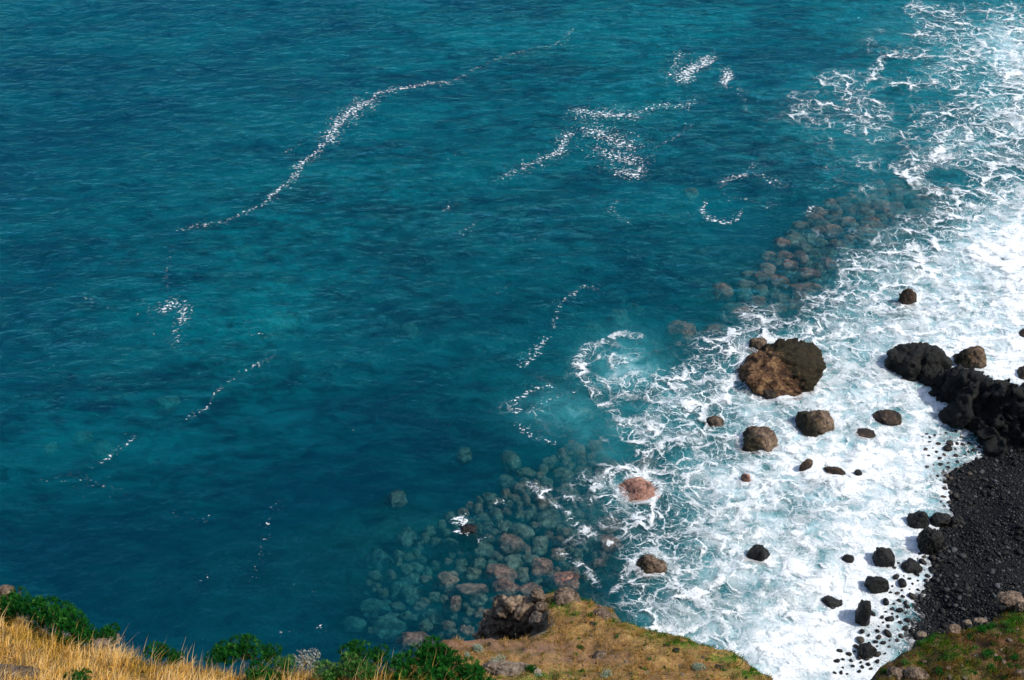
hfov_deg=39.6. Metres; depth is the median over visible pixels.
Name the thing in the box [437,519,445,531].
submerged boulder
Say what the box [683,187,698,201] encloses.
submerged boulder
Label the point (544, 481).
submerged boulder
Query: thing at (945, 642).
slope grass
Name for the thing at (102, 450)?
submerged boulder
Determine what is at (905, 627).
wet stone
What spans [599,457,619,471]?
submerged boulder
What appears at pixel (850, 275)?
submerged boulder
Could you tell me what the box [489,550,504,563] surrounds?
submerged boulder
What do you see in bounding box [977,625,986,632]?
cushion bush
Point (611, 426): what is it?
submerged boulder
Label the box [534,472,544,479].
submerged boulder
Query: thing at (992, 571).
cobble
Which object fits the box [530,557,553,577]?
submerged boulder
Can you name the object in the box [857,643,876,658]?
rock
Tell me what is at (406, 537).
submerged boulder
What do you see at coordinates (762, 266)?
submerged boulder
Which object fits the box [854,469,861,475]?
rock
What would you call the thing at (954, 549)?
cobble
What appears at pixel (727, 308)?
submerged boulder
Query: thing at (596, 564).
submerged boulder
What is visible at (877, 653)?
wet stone
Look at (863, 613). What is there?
rock
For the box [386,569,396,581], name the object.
submerged boulder
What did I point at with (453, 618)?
submerged boulder
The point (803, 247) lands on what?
submerged boulder
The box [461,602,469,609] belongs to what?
submerged boulder
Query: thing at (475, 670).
shrub
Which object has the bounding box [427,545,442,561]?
submerged boulder
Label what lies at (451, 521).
submerged boulder
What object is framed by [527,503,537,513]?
submerged boulder
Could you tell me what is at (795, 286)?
submerged boulder
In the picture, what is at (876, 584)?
rock
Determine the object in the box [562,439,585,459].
submerged boulder
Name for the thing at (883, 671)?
cushion bush
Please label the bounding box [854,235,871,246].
submerged boulder
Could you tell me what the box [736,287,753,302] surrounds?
submerged boulder
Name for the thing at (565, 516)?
submerged boulder
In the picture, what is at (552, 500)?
submerged boulder
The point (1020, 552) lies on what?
cobble
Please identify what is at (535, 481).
submerged boulder
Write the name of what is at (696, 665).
silvery plant
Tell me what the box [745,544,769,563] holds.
rock
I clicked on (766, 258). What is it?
submerged boulder
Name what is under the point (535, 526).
submerged boulder
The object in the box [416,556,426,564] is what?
submerged boulder
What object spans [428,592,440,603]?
submerged boulder
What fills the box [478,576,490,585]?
submerged boulder
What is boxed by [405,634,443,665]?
shrub
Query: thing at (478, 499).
submerged boulder
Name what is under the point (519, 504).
submerged boulder
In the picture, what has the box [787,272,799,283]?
submerged boulder
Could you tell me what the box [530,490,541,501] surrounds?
submerged boulder
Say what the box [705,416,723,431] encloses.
rock
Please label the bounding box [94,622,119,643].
shrub
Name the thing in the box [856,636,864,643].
wet stone
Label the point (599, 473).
submerged boulder
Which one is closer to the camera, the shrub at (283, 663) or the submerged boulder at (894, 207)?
the shrub at (283, 663)
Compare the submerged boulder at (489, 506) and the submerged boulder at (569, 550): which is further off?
the submerged boulder at (489, 506)
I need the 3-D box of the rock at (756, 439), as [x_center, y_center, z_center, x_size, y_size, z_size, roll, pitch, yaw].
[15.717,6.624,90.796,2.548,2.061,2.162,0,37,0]
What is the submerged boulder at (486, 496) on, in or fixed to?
on the seabed
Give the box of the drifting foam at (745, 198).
[701,166,819,223]
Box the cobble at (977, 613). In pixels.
[974,610,981,615]
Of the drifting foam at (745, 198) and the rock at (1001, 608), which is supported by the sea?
the drifting foam at (745, 198)
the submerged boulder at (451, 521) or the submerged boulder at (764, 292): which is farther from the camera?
the submerged boulder at (764, 292)
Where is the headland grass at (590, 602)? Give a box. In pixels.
[415,588,777,679]
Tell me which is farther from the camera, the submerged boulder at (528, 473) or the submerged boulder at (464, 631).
the submerged boulder at (528, 473)
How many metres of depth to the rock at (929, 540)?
82.77 m
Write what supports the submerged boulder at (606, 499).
on the seabed
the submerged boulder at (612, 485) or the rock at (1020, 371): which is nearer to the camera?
the submerged boulder at (612, 485)
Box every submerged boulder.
[43,441,57,456]
[71,430,93,445]
[92,439,116,461]
[155,395,180,414]
[258,330,289,347]
[259,310,298,335]
[340,616,367,633]
[346,583,371,599]
[357,594,391,620]
[364,547,394,575]
[365,579,374,588]
[366,570,383,580]
[366,626,373,635]
[370,613,411,640]
[372,583,381,593]
[378,587,388,598]
[380,574,388,585]
[384,489,407,510]
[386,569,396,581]
[389,580,402,601]
[389,601,405,612]
[391,550,403,560]
[395,557,402,568]
[395,631,434,652]
[396,526,416,549]
[397,321,422,339]
[398,572,419,585]
[398,609,419,625]
[399,585,426,608]
[400,563,413,575]
[401,552,416,562]
[409,562,423,574]
[412,548,422,556]
[413,602,424,612]
[415,541,423,550]
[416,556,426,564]
[417,620,432,632]
[418,532,429,546]
[418,575,432,587]
[418,597,434,609]
[419,608,443,625]
[420,566,432,575]
[423,525,436,537]
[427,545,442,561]
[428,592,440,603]
[430,537,443,547]
[430,560,442,573]
[430,583,438,591]
[431,626,442,635]
[435,570,459,591]
[436,631,447,641]
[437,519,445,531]
[439,595,448,604]
[439,620,455,631]
[441,528,451,537]
[441,605,449,615]
[443,511,456,522]
[443,538,458,551]
[443,558,452,567]
[443,589,456,599]
[446,628,459,639]
[448,516,460,526]
[448,551,456,559]
[448,595,461,613]
[449,613,457,622]
[451,522,458,529]
[451,527,459,540]
[451,558,467,568]
[452,582,488,598]
[454,565,466,580]
[455,447,471,465]
[456,545,464,557]
[457,508,469,518]
[457,625,474,636]
[460,517,474,525]
[460,575,467,583]
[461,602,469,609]
[461,617,472,625]
[464,552,472,561]
[465,500,473,511]
[465,607,474,618]
[466,567,482,582]
[468,593,490,607]
[469,557,485,568]
[471,503,483,515]
[472,512,490,523]
[472,540,494,561]
[473,606,484,620]
[475,496,482,503]
[475,522,482,531]
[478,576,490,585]
[481,492,496,506]
[482,521,493,533]
[482,533,494,543]
[484,563,518,582]
[486,528,500,537]
[486,559,496,566]
[487,502,492,511]
[488,497,504,507]
[489,507,503,522]
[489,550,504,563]
[489,594,506,604]
[491,577,519,596]
[494,519,511,534]
[496,533,527,555]
[497,474,516,489]
[500,450,521,473]
[500,488,510,499]
[501,507,511,518]
[502,554,523,570]
[503,499,512,509]
[507,494,520,504]
[508,523,534,541]
[511,482,527,494]
[514,467,535,480]
[514,509,523,521]
[515,567,531,583]
[515,582,542,596]
[516,501,522,509]
[518,477,528,484]
[521,492,530,506]
[521,554,539,568]
[522,544,531,555]
[523,510,533,524]
[525,487,530,496]
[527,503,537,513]
[529,522,540,532]
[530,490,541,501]
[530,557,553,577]
[531,536,548,557]
[532,479,539,487]
[532,484,544,495]
[532,508,562,531]
[532,577,542,585]
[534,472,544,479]
[536,498,549,512]
[538,464,548,475]
[539,476,553,488]
[540,455,559,470]
[543,492,552,498]
[544,531,552,540]
[544,577,552,590]
[546,483,552,491]
[549,497,557,508]
[549,548,566,562]
[551,535,567,548]
[552,467,574,483]
[553,524,564,533]
[553,566,560,572]
[555,448,566,460]
[555,483,580,503]
[558,561,571,571]
[560,455,571,467]
[560,527,572,540]
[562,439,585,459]
[562,513,570,519]
[562,519,576,529]
[564,506,572,516]
[565,546,573,555]
[566,462,575,470]
[567,567,579,573]
[568,536,576,546]
[569,500,576,510]
[570,529,582,539]
[570,557,583,568]
[572,548,583,557]
[573,407,593,423]
[573,465,592,480]
[573,519,588,528]
[574,510,584,518]
[576,454,587,465]
[576,478,585,489]
[576,537,587,547]
[577,499,588,509]
[579,544,588,554]
[579,573,587,583]
[581,525,593,538]
[583,322,603,338]
[583,485,591,493]
[584,502,597,514]
[584,567,593,576]
[585,439,606,453]
[585,512,596,519]
[586,451,596,461]
[586,538,599,549]
[587,460,599,470]
[587,519,596,527]
[588,476,597,485]
[588,558,606,570]
[589,493,597,503]
[590,552,597,560]
[591,530,600,538]
[592,480,608,491]
[593,467,607,481]
[593,487,602,500]
[594,509,607,518]
[595,452,609,460]
[596,502,606,509]
[596,516,624,535]
[597,534,622,553]
[598,549,610,561]
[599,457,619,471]
[601,493,613,506]
[603,419,624,435]
[603,486,612,493]
[606,309,632,327]
[608,469,617,478]
[608,477,617,491]
[608,498,622,510]
[609,506,622,517]
[632,457,656,472]
[664,320,697,345]
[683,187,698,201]
[701,323,726,338]
[706,398,727,415]
[710,282,733,302]
[721,302,741,314]
[730,305,753,319]
[735,279,755,290]
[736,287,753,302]
[740,270,755,280]
[748,295,766,307]
[750,307,762,319]
[751,268,774,283]
[752,284,769,296]
[755,281,772,290]
[758,262,776,273]
[758,307,780,319]
[760,251,775,262]
[767,274,789,288]
[768,257,782,268]
[768,288,779,298]
[769,302,786,316]
[770,292,791,303]
[772,237,790,251]
[775,250,793,260]
[777,268,796,276]
[779,259,798,271]
[779,283,790,295]
[783,229,800,236]
[784,234,806,250]
[784,299,804,312]
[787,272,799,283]
[787,283,804,293]
[790,220,808,233]
[790,290,806,303]
[790,305,815,319]
[792,250,809,266]
[794,242,812,253]
[795,267,821,280]
[799,260,813,268]
[799,278,822,284]
[801,233,818,246]
[802,213,823,227]
[802,283,825,295]
[805,206,828,217]
[806,296,822,309]
[807,248,821,262]
[807,262,826,275]
[808,227,825,237]
[810,294,827,301]
[811,219,830,226]
[813,237,827,247]
[819,247,836,259]
[820,257,836,272]
[821,198,836,209]
[821,274,832,285]
[822,283,833,298]
[823,224,843,238]
[825,213,841,223]
[827,239,846,249]
[827,271,846,283]
[828,205,842,214]
[831,263,847,272]
[832,281,853,294]
[834,216,855,228]
[834,244,856,259]
[835,196,852,206]
[836,255,858,266]
[841,203,857,219]
[842,235,854,244]
[843,222,858,234]
[845,193,861,203]
[846,270,862,282]
[847,261,866,273]
[850,182,872,195]
[850,248,869,258]
[851,226,877,238]
[854,206,875,219]
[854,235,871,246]
[855,199,871,209]
[858,215,880,226]
[858,240,881,249]
[858,256,874,268]
[860,193,880,200]
[869,180,888,192]
[869,245,887,261]
[870,199,889,213]
[871,223,888,233]
[874,213,888,223]
[877,187,888,199]
[877,206,894,218]
[878,230,895,241]
[881,240,901,251]
[886,220,904,231]
[887,186,905,197]
[888,179,904,188]
[888,197,905,206]
[889,201,905,211]
[890,211,904,221]
[892,229,914,238]
[894,238,915,251]
[901,208,924,219]
[902,190,916,205]
[903,183,919,193]
[903,219,916,230]
[908,199,930,211]
[912,231,929,243]
[913,194,929,200]
[914,220,932,233]
[916,178,932,188]
[918,185,940,193]
[919,210,938,221]
[925,190,941,198]
[929,198,944,213]
[932,219,947,231]
[940,186,959,198]
[940,208,956,220]
[943,199,964,214]
[944,193,962,200]
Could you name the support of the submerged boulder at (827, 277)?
on the seabed
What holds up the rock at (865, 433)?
in the sea
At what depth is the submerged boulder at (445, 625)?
80.63 m
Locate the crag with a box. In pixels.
[472,594,536,639]
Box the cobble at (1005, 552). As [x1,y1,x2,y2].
[1001,550,1008,555]
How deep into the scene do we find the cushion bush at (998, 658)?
52.52 m
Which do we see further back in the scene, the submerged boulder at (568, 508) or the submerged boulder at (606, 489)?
the submerged boulder at (606, 489)
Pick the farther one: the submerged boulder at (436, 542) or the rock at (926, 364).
the rock at (926, 364)
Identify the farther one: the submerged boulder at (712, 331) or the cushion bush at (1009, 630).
the submerged boulder at (712, 331)
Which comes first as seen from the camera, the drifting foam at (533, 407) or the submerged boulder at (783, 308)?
the drifting foam at (533, 407)
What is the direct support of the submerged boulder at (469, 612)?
on the seabed
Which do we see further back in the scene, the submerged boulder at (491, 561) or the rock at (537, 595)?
the submerged boulder at (491, 561)
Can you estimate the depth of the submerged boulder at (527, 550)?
84.84 m
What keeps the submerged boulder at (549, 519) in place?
on the seabed
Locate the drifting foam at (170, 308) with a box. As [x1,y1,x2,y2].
[84,265,191,340]
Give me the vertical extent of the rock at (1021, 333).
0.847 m
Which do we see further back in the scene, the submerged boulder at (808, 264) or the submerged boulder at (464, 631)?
the submerged boulder at (808, 264)
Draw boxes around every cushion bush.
[880,668,886,674]
[901,658,908,664]
[935,666,948,674]
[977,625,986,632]
[980,648,994,658]
[986,622,996,628]
[987,662,998,671]
[994,656,1001,660]
[1003,647,1014,653]
[1005,628,1015,632]
[1009,653,1019,661]
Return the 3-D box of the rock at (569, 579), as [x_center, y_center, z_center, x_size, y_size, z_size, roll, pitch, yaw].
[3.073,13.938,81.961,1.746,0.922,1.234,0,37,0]
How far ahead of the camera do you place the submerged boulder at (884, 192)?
116.48 m
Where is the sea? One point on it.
(746, 588)
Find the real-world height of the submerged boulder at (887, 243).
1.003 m
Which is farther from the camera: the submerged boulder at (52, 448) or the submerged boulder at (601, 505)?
the submerged boulder at (52, 448)
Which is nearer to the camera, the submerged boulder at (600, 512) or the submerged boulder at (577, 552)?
the submerged boulder at (577, 552)
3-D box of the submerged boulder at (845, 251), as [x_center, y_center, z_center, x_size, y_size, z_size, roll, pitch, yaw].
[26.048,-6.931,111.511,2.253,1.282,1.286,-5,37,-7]
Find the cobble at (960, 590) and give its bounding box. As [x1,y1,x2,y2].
[955,588,962,592]
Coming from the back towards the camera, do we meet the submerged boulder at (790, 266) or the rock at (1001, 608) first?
the submerged boulder at (790, 266)
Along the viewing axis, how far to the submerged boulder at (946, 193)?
116.88 m
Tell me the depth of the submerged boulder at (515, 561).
84.00 m
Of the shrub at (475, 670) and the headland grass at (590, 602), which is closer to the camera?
the shrub at (475, 670)
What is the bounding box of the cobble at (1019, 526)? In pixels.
[1016,523,1023,528]
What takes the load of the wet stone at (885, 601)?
in the sea
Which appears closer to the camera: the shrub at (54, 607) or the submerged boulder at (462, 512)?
the shrub at (54, 607)
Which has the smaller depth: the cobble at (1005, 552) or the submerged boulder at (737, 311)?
the cobble at (1005, 552)
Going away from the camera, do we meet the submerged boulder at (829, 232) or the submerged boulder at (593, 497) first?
the submerged boulder at (593, 497)
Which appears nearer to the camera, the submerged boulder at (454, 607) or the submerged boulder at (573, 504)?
the submerged boulder at (454, 607)
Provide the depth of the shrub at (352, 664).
19.07 m
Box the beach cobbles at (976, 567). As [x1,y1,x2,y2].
[907,445,1023,636]
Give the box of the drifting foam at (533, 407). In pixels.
[510,382,574,441]
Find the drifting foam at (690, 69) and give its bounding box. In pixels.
[669,51,745,99]
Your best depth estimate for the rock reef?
91.25 m
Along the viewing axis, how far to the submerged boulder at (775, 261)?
109.06 m
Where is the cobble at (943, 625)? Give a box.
[941,623,947,627]
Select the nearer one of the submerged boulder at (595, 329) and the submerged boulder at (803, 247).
the submerged boulder at (595, 329)
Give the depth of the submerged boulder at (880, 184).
117.58 m
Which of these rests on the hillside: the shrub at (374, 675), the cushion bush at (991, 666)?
the shrub at (374, 675)
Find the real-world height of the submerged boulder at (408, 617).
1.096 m
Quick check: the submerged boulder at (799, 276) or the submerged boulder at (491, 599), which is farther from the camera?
the submerged boulder at (799, 276)
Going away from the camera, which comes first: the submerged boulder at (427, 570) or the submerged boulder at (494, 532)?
the submerged boulder at (427, 570)
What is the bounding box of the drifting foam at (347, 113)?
[203,34,569,226]
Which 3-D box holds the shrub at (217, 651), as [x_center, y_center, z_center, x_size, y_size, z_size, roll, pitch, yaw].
[-4.047,4.345,19.636,0.442,0.287,0.436,-20,41,-25]
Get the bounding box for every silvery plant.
[473,643,482,652]
[491,654,504,659]
[600,669,610,677]
[692,662,705,670]
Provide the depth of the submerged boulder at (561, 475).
90.20 m
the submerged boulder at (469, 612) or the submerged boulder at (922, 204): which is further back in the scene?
the submerged boulder at (922, 204)
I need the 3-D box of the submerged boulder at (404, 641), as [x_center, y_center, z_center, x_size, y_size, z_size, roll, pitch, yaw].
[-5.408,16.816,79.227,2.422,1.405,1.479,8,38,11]
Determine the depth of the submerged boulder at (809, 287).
105.56 m
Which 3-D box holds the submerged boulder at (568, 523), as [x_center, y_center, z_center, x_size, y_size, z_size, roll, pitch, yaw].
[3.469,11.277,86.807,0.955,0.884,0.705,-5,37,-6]
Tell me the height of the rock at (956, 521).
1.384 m
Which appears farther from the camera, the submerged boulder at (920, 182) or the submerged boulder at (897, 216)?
the submerged boulder at (920, 182)
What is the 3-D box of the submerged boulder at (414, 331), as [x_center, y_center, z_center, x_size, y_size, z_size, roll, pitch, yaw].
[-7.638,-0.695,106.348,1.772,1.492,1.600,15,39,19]
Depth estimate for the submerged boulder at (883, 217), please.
113.99 m
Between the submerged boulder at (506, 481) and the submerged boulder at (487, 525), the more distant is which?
the submerged boulder at (506, 481)
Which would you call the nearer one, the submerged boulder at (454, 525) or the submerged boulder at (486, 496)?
the submerged boulder at (454, 525)
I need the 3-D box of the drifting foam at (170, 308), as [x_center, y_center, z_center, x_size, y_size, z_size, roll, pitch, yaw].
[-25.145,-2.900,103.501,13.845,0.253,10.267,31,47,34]
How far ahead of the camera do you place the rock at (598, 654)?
39.39 m
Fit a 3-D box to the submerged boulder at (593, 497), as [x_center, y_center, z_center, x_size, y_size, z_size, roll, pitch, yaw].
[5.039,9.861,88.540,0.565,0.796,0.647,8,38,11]
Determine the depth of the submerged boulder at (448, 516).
87.99 m
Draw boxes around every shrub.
[0,586,31,619]
[0,607,17,623]
[16,594,61,631]
[32,600,77,634]
[44,605,98,643]
[63,667,91,679]
[72,622,98,645]
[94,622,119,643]
[142,641,173,662]
[166,648,184,665]
[203,638,236,667]
[220,633,263,663]
[243,659,282,679]
[249,642,282,665]
[270,655,297,677]
[293,648,320,669]
[312,659,344,679]
[334,662,350,679]
[336,638,372,670]
[337,651,376,679]
[361,643,390,667]
[363,666,380,679]
[380,650,425,679]
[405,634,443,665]
[411,641,465,679]
[422,647,461,679]
[453,655,488,679]
[484,676,495,679]
[524,664,536,672]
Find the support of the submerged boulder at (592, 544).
on the seabed
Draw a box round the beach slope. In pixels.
[512,0,1023,679]
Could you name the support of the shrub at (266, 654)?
on the hillside
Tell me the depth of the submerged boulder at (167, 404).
98.41 m
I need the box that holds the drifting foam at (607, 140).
[498,99,695,179]
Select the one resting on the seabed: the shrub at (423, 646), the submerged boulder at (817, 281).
the submerged boulder at (817, 281)
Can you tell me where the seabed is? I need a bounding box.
[0,0,1023,675]
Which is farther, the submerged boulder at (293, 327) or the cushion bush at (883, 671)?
the submerged boulder at (293, 327)
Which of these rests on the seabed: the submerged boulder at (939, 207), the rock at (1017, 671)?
the submerged boulder at (939, 207)
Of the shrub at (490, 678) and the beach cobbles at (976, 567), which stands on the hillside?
the shrub at (490, 678)
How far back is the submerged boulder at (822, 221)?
113.18 m
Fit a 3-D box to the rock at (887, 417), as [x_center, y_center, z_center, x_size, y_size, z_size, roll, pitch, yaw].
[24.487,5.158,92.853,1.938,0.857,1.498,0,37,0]
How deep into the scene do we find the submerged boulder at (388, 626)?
82.41 m
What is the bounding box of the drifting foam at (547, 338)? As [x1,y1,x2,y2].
[526,284,593,363]
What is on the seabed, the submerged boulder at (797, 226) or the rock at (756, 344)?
the submerged boulder at (797, 226)
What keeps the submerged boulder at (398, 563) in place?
on the seabed
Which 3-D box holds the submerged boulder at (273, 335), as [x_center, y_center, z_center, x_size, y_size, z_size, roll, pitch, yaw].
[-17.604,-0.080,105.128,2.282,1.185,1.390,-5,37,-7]
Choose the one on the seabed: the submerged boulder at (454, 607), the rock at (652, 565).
the submerged boulder at (454, 607)
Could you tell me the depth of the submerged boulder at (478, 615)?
80.93 m
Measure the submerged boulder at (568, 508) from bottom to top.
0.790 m
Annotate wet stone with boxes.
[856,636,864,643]
[874,651,880,656]
[882,598,888,605]
[883,629,891,637]
[885,616,893,621]
[898,578,906,587]
[902,625,908,630]
[908,592,916,599]
[919,558,926,565]
[928,566,935,573]
[943,445,952,451]
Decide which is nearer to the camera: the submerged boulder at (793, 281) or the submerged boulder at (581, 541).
the submerged boulder at (581, 541)
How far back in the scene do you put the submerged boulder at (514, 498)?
88.69 m
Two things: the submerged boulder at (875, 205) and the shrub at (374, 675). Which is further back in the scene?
the submerged boulder at (875, 205)
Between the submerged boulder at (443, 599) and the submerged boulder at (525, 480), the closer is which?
the submerged boulder at (443, 599)
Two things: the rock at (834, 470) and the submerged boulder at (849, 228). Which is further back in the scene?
the submerged boulder at (849, 228)
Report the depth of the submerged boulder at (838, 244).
110.94 m
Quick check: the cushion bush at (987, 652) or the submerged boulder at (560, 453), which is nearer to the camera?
the cushion bush at (987, 652)
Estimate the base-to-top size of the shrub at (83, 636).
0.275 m
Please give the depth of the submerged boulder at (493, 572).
82.71 m
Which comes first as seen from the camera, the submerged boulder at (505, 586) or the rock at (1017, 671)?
the rock at (1017, 671)
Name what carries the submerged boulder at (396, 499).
on the seabed
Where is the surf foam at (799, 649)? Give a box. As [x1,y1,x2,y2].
[529,3,1023,679]
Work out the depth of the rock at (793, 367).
95.12 m
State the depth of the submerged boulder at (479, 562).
84.12 m
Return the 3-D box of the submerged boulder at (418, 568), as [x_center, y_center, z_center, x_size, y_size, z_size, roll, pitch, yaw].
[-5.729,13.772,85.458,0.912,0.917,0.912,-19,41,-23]
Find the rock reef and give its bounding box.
[928,364,1023,459]
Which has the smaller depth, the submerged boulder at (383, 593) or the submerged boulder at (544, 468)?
the submerged boulder at (383, 593)
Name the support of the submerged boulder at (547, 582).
on the seabed
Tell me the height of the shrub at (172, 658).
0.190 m
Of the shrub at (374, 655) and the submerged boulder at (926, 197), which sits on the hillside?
the shrub at (374, 655)
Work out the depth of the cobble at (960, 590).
79.67 m
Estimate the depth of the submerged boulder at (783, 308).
104.11 m
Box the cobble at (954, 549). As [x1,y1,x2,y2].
[951,547,957,552]
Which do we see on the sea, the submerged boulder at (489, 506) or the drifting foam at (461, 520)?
the drifting foam at (461, 520)
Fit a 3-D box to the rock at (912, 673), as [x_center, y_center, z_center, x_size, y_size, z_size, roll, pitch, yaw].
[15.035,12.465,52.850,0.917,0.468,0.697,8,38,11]
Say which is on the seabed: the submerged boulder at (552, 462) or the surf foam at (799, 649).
the submerged boulder at (552, 462)
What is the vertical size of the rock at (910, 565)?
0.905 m
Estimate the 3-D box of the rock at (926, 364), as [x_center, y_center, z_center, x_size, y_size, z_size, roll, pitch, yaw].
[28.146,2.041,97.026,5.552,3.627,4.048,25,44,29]
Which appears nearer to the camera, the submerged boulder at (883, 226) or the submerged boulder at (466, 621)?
the submerged boulder at (466, 621)
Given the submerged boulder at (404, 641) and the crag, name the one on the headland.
the crag
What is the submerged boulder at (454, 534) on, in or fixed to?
on the seabed
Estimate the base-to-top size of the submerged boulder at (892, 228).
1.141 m
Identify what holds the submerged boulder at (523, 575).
on the seabed
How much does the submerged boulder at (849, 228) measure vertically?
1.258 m
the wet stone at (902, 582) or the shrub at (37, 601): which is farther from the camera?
the wet stone at (902, 582)
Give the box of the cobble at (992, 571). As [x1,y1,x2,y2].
[989,568,994,574]
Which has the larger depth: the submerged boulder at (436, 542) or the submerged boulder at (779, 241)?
the submerged boulder at (779, 241)
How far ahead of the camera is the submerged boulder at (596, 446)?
91.88 m
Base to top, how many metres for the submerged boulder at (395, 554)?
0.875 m
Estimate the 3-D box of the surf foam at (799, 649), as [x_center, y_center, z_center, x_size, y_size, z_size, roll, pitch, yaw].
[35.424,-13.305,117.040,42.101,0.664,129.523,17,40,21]
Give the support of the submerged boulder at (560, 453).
on the seabed
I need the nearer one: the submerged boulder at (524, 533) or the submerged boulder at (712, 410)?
the submerged boulder at (524, 533)
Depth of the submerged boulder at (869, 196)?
116.16 m
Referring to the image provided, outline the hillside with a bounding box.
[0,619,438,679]
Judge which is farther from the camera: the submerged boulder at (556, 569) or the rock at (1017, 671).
the submerged boulder at (556, 569)
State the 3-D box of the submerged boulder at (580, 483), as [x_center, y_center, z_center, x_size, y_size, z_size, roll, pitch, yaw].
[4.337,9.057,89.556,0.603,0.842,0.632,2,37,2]
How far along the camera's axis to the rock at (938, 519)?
84.63 m
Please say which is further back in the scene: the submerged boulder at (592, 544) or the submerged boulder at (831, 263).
the submerged boulder at (831, 263)
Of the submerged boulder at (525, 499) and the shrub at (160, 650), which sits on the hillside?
the shrub at (160, 650)
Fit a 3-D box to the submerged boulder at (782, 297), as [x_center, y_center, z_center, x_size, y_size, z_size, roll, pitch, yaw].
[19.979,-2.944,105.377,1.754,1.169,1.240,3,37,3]
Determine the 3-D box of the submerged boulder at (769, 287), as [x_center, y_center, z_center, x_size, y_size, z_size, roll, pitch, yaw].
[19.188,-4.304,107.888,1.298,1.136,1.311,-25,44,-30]
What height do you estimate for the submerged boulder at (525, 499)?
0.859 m
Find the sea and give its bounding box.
[0,0,1023,679]
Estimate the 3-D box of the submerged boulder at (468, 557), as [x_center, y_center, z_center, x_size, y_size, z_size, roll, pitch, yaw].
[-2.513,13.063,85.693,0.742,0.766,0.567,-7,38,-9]
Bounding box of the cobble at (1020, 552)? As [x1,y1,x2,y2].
[1017,549,1023,554]
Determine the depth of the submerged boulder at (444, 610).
81.91 m
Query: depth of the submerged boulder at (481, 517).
87.69 m
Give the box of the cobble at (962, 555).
[958,553,965,558]
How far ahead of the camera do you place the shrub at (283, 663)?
19.33 m
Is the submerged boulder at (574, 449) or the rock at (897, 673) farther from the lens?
the submerged boulder at (574, 449)
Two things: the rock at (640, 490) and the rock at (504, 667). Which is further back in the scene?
the rock at (640, 490)
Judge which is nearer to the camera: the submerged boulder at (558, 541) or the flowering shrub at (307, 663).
the flowering shrub at (307, 663)
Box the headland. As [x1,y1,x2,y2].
[242,592,770,679]
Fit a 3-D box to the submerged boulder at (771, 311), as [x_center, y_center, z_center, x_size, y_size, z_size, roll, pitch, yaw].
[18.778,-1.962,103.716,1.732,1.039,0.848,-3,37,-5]
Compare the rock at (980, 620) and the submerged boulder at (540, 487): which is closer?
the rock at (980, 620)
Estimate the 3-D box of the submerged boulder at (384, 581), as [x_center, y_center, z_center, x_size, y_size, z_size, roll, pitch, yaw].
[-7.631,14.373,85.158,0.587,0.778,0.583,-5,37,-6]
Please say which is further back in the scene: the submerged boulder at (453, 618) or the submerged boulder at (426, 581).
the submerged boulder at (426, 581)
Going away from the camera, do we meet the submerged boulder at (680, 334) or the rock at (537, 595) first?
the rock at (537, 595)
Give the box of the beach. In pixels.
[897,386,1023,653]
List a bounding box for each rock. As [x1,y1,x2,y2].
[0,584,14,598]
[0,664,43,679]
[89,633,120,648]
[457,524,480,549]
[483,660,542,676]
[529,588,546,601]
[529,611,543,627]
[534,602,548,612]
[550,571,579,589]
[553,587,580,605]
[593,608,610,620]
[593,650,606,658]
[616,477,660,506]
[635,554,666,584]
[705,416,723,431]
[733,338,826,408]
[738,426,777,461]
[740,473,750,483]
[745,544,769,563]
[748,337,766,353]
[759,389,782,406]
[794,410,834,436]
[799,459,812,472]
[822,595,842,608]
[823,466,845,474]
[842,554,853,562]
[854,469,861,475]
[854,599,870,626]
[855,428,875,438]
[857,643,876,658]
[864,576,889,593]
[872,547,894,567]
[873,409,901,425]
[883,341,953,389]
[886,666,904,679]
[898,288,916,316]
[900,557,922,573]
[904,666,929,679]
[906,510,928,528]
[916,526,943,554]
[917,631,926,636]
[929,512,950,527]
[946,624,960,634]
[949,515,965,527]
[953,345,986,368]
[964,619,971,624]
[973,617,987,622]
[995,591,1023,610]
[996,603,1007,612]
[1014,669,1023,676]
[1015,601,1023,611]
[1017,366,1023,379]
[1019,328,1023,337]
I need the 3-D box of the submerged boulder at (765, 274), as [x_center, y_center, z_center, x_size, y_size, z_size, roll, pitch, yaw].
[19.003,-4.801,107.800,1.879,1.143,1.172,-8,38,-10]
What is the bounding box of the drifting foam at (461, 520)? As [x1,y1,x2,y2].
[452,499,504,542]
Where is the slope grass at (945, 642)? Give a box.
[872,610,1023,679]
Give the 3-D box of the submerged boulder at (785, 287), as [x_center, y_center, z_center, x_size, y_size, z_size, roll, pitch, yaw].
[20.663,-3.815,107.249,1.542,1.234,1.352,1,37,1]
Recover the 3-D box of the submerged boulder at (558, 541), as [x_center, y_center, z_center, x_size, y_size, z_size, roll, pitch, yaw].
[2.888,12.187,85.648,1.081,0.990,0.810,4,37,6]
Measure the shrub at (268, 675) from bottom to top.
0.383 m
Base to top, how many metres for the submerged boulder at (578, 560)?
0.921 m
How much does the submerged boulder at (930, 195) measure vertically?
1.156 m
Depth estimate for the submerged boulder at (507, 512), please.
87.99 m
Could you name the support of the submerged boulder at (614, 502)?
on the seabed
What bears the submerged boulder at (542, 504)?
on the seabed
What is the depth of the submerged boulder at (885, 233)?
111.55 m
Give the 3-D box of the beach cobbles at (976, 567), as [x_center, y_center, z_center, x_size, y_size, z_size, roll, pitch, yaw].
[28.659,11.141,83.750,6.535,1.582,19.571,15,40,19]
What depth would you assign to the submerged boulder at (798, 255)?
109.11 m

